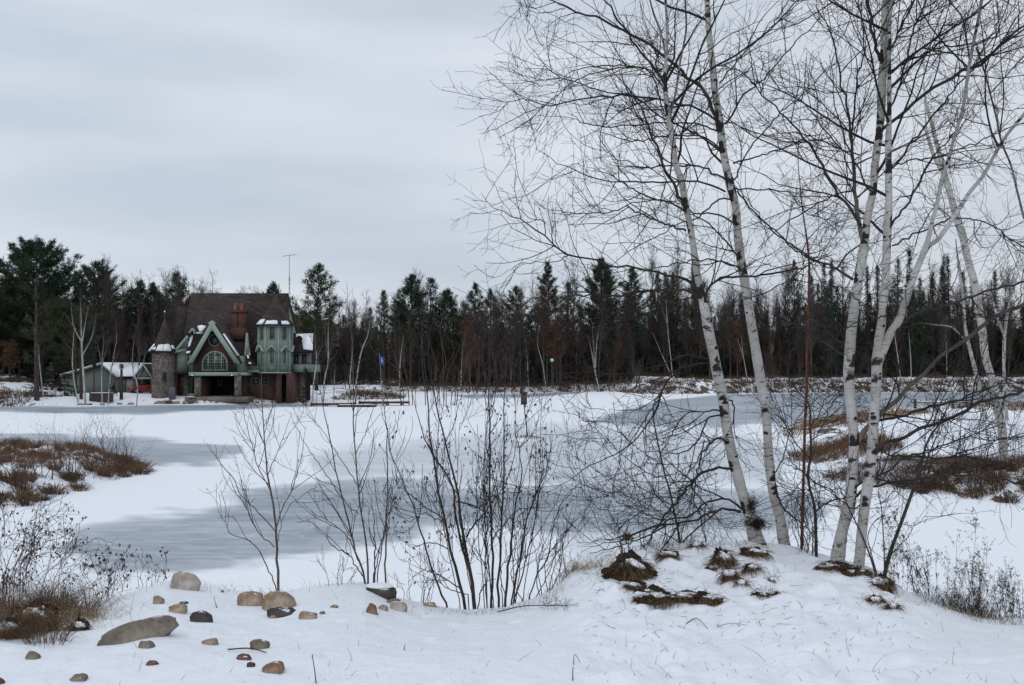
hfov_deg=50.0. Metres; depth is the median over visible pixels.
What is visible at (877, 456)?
shrub
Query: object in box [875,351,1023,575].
sapling
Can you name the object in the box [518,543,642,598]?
dry grass
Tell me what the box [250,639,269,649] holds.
rock
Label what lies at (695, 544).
sod clump
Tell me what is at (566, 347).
bare tree
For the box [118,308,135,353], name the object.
evergreen tree
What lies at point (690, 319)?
evergreen tree
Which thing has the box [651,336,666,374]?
evergreen tree
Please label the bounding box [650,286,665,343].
bare tree
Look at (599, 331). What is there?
bare tree
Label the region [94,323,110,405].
birch tree
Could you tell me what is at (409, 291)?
pine tree
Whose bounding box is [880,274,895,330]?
bare tree
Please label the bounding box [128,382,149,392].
parked car
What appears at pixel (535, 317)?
bare tree
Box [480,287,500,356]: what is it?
pine tree
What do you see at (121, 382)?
lamp post
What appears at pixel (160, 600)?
rock
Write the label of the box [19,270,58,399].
pine tree
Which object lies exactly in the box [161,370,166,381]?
window
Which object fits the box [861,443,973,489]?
shrub
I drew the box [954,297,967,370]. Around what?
bare tree
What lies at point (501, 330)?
bare tree
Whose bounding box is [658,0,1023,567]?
birch tree
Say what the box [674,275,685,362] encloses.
bare tree
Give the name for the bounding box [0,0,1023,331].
sky
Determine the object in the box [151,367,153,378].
window
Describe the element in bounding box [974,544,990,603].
weed stalk
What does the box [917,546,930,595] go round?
weed stalk
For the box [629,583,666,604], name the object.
sod clump
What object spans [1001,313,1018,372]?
bare tree
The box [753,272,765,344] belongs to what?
bare tree
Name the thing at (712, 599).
sod clump
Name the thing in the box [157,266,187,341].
bare tree
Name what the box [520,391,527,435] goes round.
nest box
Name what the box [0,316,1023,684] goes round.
ground
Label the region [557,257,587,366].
bare tree
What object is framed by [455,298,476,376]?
bare tree
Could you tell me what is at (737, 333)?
oak tree
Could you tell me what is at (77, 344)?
evergreen tree
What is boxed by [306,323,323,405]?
birch tree
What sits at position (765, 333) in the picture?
evergreen tree
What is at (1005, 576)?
weed stalk
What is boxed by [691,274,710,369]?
bare tree
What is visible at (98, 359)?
evergreen tree
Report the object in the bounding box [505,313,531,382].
evergreen tree
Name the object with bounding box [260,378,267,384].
window
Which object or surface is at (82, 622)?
sod clump
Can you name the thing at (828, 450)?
reeds
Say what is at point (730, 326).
bare tree
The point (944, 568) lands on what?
weed stalk
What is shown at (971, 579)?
weed stalk
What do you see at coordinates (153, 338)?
bare tree
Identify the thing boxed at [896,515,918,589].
weed stalk
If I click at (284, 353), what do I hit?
window
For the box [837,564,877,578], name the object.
sod clump
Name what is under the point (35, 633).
dry grass
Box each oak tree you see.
[0,339,20,380]
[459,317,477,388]
[542,315,565,387]
[699,298,722,378]
[726,318,749,377]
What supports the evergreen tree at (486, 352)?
on the ground at (532, 644)
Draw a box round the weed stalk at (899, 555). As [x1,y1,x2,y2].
[891,530,912,586]
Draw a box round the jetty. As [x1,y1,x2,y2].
[310,400,409,406]
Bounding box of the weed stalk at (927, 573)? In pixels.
[919,554,931,584]
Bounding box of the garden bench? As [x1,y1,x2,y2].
[187,394,194,400]
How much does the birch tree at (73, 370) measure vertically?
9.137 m
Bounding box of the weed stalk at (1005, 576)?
[994,556,1011,612]
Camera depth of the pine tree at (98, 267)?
157.94 m
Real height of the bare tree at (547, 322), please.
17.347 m
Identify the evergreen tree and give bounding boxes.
[0,295,22,374]
[61,313,97,365]
[93,320,107,361]
[94,339,105,362]
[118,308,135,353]
[322,317,336,360]
[323,331,336,372]
[332,346,343,379]
[333,315,347,364]
[352,345,367,384]
[364,351,377,382]
[367,307,377,345]
[412,358,425,384]
[483,338,491,365]
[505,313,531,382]
[518,313,539,379]
[542,348,559,380]
[630,329,646,370]
[644,316,658,363]
[646,275,665,346]
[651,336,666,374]
[652,269,677,371]
[663,272,688,369]
[682,255,712,360]
[683,288,698,337]
[738,290,763,375]
[765,314,773,360]
[770,245,801,347]
[781,258,805,337]
[789,320,797,370]
[804,284,830,367]
[805,273,816,349]
[814,261,844,369]
[814,262,829,348]
[815,278,843,375]
[844,292,862,362]
[855,306,868,365]
[855,315,863,374]
[860,293,876,351]
[900,289,925,373]
[902,249,917,349]
[911,289,933,372]
[936,264,954,343]
[951,271,970,361]
[952,327,964,370]
[960,308,972,364]
[1013,307,1023,361]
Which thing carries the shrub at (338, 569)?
on the ground at (532, 644)
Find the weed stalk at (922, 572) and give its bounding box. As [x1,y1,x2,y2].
[912,564,928,590]
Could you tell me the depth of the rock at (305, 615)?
7.35 m
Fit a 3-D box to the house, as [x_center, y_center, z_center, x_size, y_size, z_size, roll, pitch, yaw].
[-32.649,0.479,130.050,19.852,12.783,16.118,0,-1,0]
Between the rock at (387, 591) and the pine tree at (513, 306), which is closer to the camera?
the rock at (387, 591)
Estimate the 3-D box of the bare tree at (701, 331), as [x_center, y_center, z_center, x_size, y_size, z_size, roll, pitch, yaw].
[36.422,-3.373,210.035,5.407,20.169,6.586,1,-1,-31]
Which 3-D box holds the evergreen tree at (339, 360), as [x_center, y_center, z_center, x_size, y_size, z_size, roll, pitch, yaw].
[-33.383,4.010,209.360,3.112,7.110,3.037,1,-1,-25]
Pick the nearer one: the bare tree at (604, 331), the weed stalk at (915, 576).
the weed stalk at (915, 576)
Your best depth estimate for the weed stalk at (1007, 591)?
9.17 m
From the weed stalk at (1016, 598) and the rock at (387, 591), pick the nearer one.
the rock at (387, 591)
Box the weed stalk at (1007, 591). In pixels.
[999,570,1015,617]
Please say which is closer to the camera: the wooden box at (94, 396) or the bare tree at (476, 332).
the wooden box at (94, 396)
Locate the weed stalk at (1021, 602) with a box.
[1019,585,1023,618]
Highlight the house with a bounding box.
[148,293,319,401]
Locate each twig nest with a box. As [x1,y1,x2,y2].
[619,531,633,542]
[739,513,770,531]
[745,491,760,517]
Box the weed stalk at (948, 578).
[941,558,958,600]
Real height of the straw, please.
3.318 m
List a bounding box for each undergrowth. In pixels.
[0,320,1023,391]
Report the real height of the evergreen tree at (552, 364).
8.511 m
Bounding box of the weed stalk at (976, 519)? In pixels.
[965,507,979,600]
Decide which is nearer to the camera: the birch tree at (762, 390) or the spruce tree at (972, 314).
the birch tree at (762, 390)
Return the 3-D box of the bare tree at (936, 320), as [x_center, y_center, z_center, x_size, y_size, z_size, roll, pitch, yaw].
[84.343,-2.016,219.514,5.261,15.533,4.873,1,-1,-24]
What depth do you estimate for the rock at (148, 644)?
6.19 m
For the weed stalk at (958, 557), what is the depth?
9.75 m
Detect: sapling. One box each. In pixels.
[542,367,754,542]
[725,334,893,556]
[727,103,869,549]
[815,464,892,576]
[841,486,913,573]
[844,466,934,569]
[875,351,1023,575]
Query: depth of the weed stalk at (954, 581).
9.59 m
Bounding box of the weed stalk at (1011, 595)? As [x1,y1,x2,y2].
[999,576,1021,617]
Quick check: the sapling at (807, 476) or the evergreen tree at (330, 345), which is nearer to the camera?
the sapling at (807, 476)
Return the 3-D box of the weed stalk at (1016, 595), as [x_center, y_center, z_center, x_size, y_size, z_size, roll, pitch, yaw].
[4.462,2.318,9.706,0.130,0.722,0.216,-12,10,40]
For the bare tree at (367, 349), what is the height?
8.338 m
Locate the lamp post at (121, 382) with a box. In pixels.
[119,364,124,399]
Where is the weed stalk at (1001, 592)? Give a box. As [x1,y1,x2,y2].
[992,574,1006,616]
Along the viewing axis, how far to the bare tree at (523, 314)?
183.59 m
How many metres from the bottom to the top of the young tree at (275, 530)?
2.069 m
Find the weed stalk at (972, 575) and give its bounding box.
[956,562,980,607]
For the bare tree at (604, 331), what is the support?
on the ground at (532, 644)
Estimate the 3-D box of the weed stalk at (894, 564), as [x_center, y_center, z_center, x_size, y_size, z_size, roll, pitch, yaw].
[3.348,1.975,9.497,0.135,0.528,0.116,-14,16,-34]
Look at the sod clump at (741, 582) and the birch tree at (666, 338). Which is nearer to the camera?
the sod clump at (741, 582)
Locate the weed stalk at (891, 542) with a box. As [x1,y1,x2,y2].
[879,520,898,574]
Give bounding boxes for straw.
[588,548,926,651]
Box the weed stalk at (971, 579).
[959,564,976,606]
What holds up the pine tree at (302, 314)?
on the ground at (532, 644)
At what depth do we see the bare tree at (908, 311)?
221.44 m
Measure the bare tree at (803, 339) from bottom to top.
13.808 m
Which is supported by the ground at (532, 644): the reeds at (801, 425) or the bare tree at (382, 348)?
the bare tree at (382, 348)
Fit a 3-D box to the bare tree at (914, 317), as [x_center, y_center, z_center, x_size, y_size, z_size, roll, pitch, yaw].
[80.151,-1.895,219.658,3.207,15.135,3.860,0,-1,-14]
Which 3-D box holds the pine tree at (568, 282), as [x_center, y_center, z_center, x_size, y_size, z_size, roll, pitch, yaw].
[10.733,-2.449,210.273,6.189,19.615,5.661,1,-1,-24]
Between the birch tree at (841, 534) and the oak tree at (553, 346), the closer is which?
the birch tree at (841, 534)
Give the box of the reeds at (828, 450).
[786,428,905,463]
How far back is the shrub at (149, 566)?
9.54 m
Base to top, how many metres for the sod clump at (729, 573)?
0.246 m
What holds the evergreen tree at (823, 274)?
on the ground at (532, 644)
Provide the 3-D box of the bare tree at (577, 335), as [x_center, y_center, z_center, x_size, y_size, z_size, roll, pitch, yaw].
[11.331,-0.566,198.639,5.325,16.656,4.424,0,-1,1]
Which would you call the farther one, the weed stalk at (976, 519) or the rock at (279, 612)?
the weed stalk at (976, 519)
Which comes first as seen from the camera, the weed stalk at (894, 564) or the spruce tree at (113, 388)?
the weed stalk at (894, 564)
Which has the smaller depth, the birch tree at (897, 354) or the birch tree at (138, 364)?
the birch tree at (138, 364)
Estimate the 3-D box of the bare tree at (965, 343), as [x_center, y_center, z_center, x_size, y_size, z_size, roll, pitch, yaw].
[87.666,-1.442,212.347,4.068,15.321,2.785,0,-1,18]
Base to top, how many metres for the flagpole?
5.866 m
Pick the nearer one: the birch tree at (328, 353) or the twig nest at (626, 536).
the twig nest at (626, 536)
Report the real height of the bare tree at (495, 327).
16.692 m
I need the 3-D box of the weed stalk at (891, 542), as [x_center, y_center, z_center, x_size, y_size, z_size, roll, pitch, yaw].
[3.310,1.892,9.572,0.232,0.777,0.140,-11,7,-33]
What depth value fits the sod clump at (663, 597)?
7.35 m
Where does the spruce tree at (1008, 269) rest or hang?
on the ground at (532, 644)
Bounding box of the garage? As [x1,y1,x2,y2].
[59,362,151,393]
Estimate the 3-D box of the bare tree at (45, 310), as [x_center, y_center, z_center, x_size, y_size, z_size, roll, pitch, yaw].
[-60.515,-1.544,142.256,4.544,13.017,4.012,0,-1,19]
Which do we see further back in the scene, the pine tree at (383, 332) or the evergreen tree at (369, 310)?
the evergreen tree at (369, 310)
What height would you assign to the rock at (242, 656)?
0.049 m
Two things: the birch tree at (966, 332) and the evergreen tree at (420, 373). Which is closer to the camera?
the birch tree at (966, 332)
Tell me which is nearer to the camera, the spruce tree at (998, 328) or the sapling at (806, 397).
the sapling at (806, 397)
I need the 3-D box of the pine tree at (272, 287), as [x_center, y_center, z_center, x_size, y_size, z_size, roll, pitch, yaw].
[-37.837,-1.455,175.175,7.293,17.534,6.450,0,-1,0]
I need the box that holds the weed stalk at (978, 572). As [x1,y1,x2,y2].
[971,546,982,597]
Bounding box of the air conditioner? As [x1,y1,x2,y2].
[169,387,175,398]
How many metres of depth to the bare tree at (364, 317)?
220.80 m
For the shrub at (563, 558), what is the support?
on the ground at (532, 644)
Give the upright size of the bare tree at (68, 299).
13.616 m
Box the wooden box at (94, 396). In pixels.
[89,392,113,401]
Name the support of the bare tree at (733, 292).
on the ground at (532, 644)
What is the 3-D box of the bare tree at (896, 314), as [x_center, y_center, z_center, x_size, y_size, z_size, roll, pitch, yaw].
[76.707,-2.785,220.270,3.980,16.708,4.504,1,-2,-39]
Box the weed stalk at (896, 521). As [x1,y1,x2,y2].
[862,464,929,594]
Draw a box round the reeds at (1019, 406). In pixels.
[925,398,1023,414]
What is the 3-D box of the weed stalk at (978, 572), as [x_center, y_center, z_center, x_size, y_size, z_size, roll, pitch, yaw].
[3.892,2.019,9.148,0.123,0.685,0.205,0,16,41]
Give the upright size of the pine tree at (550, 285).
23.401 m
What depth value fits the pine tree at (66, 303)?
123.76 m
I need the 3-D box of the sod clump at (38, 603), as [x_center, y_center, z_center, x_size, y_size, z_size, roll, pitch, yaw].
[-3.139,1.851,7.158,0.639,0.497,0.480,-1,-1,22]
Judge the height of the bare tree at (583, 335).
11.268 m
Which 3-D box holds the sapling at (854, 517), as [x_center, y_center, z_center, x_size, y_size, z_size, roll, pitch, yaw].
[2.715,1.437,8.762,0.612,1.107,0.854,0,-1,0]
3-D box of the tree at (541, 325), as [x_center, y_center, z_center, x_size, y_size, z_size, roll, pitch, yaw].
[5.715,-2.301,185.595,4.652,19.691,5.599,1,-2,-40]
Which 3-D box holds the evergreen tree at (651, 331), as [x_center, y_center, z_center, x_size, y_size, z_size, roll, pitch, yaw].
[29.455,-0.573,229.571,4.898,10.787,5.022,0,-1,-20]
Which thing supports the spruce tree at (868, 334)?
on the ground at (532, 644)
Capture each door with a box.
[126,379,133,392]
[282,374,285,401]
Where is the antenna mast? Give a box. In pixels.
[287,254,294,310]
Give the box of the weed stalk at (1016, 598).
[1011,581,1023,617]
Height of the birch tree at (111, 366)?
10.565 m
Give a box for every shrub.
[0,408,70,491]
[0,476,98,599]
[0,502,120,603]
[15,418,100,479]
[30,408,119,480]
[63,544,139,602]
[70,407,132,472]
[94,418,156,464]
[123,547,168,587]
[259,283,413,583]
[314,546,369,585]
[363,280,480,404]
[368,278,585,609]
[387,545,453,602]
[447,327,508,393]
[477,344,529,393]
[486,470,590,606]
[544,522,592,588]
[585,504,686,552]
[782,481,842,555]
[824,427,912,478]
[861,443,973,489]
[939,415,998,459]
[986,420,1023,469]
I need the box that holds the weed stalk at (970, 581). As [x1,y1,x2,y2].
[963,561,976,607]
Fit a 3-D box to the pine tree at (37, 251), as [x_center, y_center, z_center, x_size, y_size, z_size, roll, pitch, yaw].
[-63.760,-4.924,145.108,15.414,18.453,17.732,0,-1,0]
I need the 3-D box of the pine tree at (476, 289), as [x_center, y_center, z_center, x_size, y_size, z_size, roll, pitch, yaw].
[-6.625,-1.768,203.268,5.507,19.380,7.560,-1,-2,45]
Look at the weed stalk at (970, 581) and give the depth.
9.00 m
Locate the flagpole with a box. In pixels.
[379,353,383,405]
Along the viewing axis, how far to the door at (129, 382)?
136.85 m
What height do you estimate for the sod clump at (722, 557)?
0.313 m
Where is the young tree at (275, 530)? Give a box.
[203,361,344,590]
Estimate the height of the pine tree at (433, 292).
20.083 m
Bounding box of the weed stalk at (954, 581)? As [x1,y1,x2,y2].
[945,563,957,601]
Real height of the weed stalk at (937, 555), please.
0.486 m
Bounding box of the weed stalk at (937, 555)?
[930,548,942,597]
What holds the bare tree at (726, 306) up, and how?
on the ground at (532, 644)
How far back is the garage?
135.93 m
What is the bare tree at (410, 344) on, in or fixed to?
on the ground at (532, 644)
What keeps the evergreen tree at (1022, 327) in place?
on the ground at (532, 644)
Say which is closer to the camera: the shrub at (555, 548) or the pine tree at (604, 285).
the shrub at (555, 548)
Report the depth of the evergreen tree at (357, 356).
204.23 m
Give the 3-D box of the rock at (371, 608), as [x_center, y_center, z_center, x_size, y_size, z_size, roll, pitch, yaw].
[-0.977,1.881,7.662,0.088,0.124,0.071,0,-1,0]
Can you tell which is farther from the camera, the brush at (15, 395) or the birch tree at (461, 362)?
the birch tree at (461, 362)
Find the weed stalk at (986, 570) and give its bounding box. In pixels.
[971,537,993,611]
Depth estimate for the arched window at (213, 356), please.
123.55 m
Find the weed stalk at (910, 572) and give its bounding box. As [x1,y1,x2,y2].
[904,550,915,589]
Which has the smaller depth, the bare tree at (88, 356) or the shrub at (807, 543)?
the shrub at (807, 543)
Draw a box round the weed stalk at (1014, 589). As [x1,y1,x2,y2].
[1008,568,1019,613]
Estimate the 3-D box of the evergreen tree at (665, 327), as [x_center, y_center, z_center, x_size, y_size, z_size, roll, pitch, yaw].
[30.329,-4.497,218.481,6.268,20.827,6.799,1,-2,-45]
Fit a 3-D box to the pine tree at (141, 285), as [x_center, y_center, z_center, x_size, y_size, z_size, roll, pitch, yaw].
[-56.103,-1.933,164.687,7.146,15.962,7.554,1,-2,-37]
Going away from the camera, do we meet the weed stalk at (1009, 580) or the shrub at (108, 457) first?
the weed stalk at (1009, 580)
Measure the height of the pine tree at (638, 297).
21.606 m
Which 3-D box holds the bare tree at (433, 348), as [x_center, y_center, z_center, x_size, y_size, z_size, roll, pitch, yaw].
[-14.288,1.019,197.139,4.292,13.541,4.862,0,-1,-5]
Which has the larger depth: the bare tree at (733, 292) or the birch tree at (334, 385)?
the bare tree at (733, 292)
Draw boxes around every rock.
[25,651,40,659]
[69,673,87,681]
[97,615,178,645]
[138,640,154,648]
[146,660,158,665]
[153,595,164,603]
[168,603,187,613]
[170,571,200,590]
[190,610,212,622]
[202,638,218,644]
[236,653,251,659]
[237,590,262,605]
[247,662,255,666]
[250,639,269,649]
[262,591,295,610]
[262,661,284,673]
[267,607,295,617]
[298,611,316,619]
[366,582,396,599]
[366,603,377,614]
[378,605,387,610]
[386,599,399,602]
[390,601,407,611]
[423,602,436,606]
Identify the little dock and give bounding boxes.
[911,399,970,407]
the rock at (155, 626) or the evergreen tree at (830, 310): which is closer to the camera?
the rock at (155, 626)
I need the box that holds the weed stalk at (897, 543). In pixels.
[872,507,920,593]
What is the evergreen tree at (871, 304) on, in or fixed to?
on the ground at (532, 644)
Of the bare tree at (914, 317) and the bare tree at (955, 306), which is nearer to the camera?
the bare tree at (914, 317)
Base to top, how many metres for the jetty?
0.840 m
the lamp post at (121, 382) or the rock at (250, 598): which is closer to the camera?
the rock at (250, 598)
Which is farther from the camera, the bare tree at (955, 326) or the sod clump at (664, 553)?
the bare tree at (955, 326)
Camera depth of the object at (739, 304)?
221.84 m
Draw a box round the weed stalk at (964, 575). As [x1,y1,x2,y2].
[955,559,978,604]
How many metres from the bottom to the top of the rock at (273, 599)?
0.232 m
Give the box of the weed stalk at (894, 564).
[892,544,905,579]
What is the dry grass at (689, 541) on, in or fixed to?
on the ground at (532, 644)
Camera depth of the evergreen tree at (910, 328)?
214.41 m
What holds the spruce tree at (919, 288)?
on the ground at (532, 644)
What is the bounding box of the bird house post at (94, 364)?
[92,362,95,391]
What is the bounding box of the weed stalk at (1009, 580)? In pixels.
[1001,563,1013,602]
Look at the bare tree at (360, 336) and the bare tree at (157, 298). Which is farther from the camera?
the bare tree at (360, 336)
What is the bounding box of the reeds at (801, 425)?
[779,404,930,436]
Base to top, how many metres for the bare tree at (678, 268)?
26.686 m
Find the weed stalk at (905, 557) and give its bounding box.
[895,522,915,588]
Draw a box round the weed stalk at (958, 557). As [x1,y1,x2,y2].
[946,529,975,596]
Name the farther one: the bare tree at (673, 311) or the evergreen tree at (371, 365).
the bare tree at (673, 311)
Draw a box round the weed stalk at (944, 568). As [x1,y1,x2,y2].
[939,546,950,595]
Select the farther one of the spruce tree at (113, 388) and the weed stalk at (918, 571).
the spruce tree at (113, 388)
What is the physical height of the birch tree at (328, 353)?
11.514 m
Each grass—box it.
[0,435,158,507]
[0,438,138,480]
[0,561,160,618]
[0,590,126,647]
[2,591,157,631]
[107,576,362,597]
[332,567,598,618]
[516,434,545,438]
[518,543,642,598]
[616,532,764,552]
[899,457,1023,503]
[901,587,1022,626]
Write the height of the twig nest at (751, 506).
0.256 m
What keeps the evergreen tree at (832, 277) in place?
on the ground at (532, 644)
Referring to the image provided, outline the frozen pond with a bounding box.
[0,392,1023,617]
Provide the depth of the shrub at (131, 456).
43.80 m
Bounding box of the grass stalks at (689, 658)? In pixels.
[119,600,1023,684]
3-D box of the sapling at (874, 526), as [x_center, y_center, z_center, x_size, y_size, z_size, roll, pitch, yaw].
[2.962,1.562,8.900,0.496,0.880,0.754,-1,-1,26]
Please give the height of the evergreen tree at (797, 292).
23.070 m
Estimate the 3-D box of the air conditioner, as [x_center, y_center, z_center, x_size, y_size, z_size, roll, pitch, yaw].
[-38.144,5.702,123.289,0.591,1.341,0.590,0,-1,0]
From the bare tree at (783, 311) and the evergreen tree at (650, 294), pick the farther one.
the evergreen tree at (650, 294)
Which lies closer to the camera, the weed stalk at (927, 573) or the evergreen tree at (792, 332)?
the weed stalk at (927, 573)
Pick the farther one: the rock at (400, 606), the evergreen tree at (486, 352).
the evergreen tree at (486, 352)
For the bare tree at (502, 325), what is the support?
on the ground at (532, 644)
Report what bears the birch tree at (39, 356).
on the ground at (532, 644)
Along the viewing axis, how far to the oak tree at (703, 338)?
199.80 m
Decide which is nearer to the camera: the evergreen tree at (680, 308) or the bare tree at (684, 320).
the bare tree at (684, 320)
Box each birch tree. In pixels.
[32,322,43,396]
[61,289,98,404]
[62,331,78,402]
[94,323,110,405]
[108,314,121,404]
[132,324,148,405]
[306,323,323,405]
[322,309,337,401]
[333,363,341,401]
[347,330,356,401]
[355,308,375,397]
[398,332,404,393]
[432,0,907,553]
[448,0,849,559]
[460,344,464,390]
[536,326,545,385]
[588,325,600,391]
[653,293,672,374]
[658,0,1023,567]
[670,0,1023,562]
[736,336,746,375]
[893,335,900,378]
[907,331,911,380]
[912,76,1007,461]
[918,239,987,417]
[988,280,1023,419]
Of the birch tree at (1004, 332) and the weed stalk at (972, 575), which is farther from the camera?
the birch tree at (1004, 332)
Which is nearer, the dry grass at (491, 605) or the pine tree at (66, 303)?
the dry grass at (491, 605)
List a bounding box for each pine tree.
[0,235,99,373]
[0,275,50,358]
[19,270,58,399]
[19,297,105,375]
[52,296,96,396]
[55,287,102,398]
[70,258,145,339]
[118,278,162,361]
[130,282,171,342]
[151,270,191,336]
[262,279,280,292]
[290,262,353,389]
[370,289,395,384]
[374,272,446,381]
[415,276,445,371]
[424,288,474,382]
[461,282,487,352]
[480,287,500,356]
[496,286,534,349]
[531,262,567,381]
[559,281,581,349]
[574,256,636,357]
[616,265,650,377]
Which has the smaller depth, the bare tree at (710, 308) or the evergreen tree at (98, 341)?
the evergreen tree at (98, 341)
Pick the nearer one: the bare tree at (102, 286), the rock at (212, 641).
the rock at (212, 641)
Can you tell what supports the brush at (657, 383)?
on the ground at (532, 644)
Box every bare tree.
[34,282,56,377]
[56,279,78,368]
[74,297,100,355]
[82,315,98,366]
[94,254,120,357]
[95,277,122,361]
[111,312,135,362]
[126,292,152,392]
[130,321,148,361]
[142,293,164,354]
[144,312,160,353]
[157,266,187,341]
[157,267,173,315]
[157,291,182,339]
[189,281,211,300]
[334,325,347,351]
[341,320,357,376]
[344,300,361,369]
[353,313,366,368]
[357,307,378,371]
[358,315,375,378]
[364,341,371,369]
[377,330,391,376]
[387,307,414,378]
[388,293,399,378]
[393,321,411,385]
[402,306,420,384]
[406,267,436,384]
[413,329,419,380]
[422,323,441,382]
[424,313,440,362]
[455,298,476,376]
[458,301,472,357]
[463,309,477,355]
[466,308,491,384]
[468,308,485,367]
[470,300,486,380]
[485,290,505,383]
[488,287,512,363]
[489,306,508,384]
[498,312,523,386]
[508,281,530,384]
[523,284,548,359]
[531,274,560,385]
[536,287,560,385]
[548,294,569,378]
[551,303,564,384]
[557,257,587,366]
[561,322,572,379]
[565,297,587,364]
[577,328,589,357]
[591,290,613,382]
[593,297,613,357]
[595,291,615,380]
[595,333,610,368]
[606,311,625,381]
[612,285,634,379]
[627,312,645,351]
[638,303,652,346]
[639,317,649,372]
[643,237,664,343]
[644,305,657,364]
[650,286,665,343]
[655,269,675,372]
[656,315,671,369]
[667,243,688,332]
[667,265,682,366]
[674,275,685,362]
[674,283,697,360]
[677,295,690,344]
[687,275,708,376]
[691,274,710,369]
[694,278,715,360]
[713,299,726,361]
[716,291,730,340]
[716,309,730,362]
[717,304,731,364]
[718,280,734,357]
[722,298,735,378]
[724,291,741,368]
[725,282,741,332]
[725,301,742,343]
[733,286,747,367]
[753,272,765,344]
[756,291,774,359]
[762,307,776,369]
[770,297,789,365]
[773,299,789,360]
[792,311,805,373]
[797,306,805,372]
[800,281,820,375]
[803,280,816,360]
[813,283,832,331]
[821,291,833,337]
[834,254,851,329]
[840,293,848,335]
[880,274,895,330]
[888,287,904,344]
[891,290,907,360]
[903,300,918,339]
[904,294,917,347]
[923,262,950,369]
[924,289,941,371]
[925,299,942,348]
[934,280,957,340]
[935,315,956,369]
[936,309,947,371]
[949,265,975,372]
[949,293,958,370]
[950,284,960,341]
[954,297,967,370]
[956,305,974,371]
[969,279,994,368]
[972,317,980,366]
[984,281,991,356]
[985,278,1007,360]
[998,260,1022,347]
[1001,296,1013,369]
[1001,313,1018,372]
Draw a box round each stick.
[228,648,266,652]
[312,655,316,683]
[497,591,578,611]
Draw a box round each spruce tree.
[29,356,54,395]
[55,361,78,395]
[111,382,116,395]
[301,365,310,404]
[787,302,809,367]
[828,285,846,346]
[862,266,874,364]
[871,265,885,365]
[883,259,916,367]
[914,274,933,370]
[924,271,943,363]
[940,255,954,363]
[944,254,958,363]
[961,280,979,366]
[986,269,1006,361]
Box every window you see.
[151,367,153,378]
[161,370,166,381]
[202,351,227,370]
[208,334,220,346]
[217,380,221,385]
[251,378,259,384]
[260,326,262,339]
[260,350,262,364]
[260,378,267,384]
[269,326,274,339]
[269,348,274,364]
[282,326,286,339]
[282,349,286,364]
[293,353,298,363]
[302,353,306,363]
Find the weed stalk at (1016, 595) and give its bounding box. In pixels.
[1004,567,1022,617]
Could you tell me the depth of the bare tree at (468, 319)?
200.90 m
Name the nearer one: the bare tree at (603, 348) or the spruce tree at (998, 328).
the bare tree at (603, 348)
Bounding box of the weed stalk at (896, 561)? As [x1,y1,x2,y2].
[886,549,902,586]
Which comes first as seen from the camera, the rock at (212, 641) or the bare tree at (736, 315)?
the rock at (212, 641)
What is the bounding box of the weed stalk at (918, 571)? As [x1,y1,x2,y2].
[898,545,925,594]
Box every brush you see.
[0,387,64,406]
[336,380,573,399]
[558,375,1023,393]
[816,451,1023,487]
[890,562,1023,624]
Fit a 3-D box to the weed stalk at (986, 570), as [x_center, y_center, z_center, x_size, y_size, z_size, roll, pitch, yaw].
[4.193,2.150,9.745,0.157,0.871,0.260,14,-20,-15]
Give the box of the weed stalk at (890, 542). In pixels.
[879,516,903,574]
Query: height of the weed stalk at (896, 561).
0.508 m
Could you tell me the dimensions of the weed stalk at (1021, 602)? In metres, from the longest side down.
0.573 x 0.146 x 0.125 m
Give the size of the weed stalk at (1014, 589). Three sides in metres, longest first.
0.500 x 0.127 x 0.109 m
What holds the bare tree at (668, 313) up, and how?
on the ground at (532, 644)
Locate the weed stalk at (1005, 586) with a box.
[995,566,1018,611]
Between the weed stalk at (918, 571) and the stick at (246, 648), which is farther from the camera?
the weed stalk at (918, 571)
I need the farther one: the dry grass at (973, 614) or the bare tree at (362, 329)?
the bare tree at (362, 329)
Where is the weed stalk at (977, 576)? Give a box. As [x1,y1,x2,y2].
[972,561,991,610]
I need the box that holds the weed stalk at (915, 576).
[903,565,923,593]
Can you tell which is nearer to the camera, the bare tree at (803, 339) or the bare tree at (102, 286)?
the bare tree at (102, 286)
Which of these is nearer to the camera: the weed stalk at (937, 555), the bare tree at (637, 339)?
the weed stalk at (937, 555)
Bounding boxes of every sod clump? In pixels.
[0,611,33,640]
[3,591,72,632]
[63,614,97,630]
[596,549,659,581]
[604,575,650,592]
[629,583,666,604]
[645,586,700,608]
[647,547,683,563]
[680,540,713,553]
[690,582,728,607]
[700,542,741,570]
[700,559,724,570]
[714,563,748,585]
[729,578,756,589]
[736,537,754,548]
[736,542,773,562]
[738,554,768,577]
[747,582,780,598]
[762,567,783,583]
[811,552,854,573]
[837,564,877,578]
[860,588,889,607]
[861,570,902,595]
[875,593,908,613]
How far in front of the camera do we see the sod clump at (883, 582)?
8.24 m
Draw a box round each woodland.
[0,318,1023,386]
[1,266,1023,381]
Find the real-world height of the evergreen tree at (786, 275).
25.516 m
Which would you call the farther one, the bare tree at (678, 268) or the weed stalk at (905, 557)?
the bare tree at (678, 268)
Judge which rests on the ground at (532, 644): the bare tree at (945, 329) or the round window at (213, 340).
the bare tree at (945, 329)
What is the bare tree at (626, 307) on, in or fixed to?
on the ground at (532, 644)

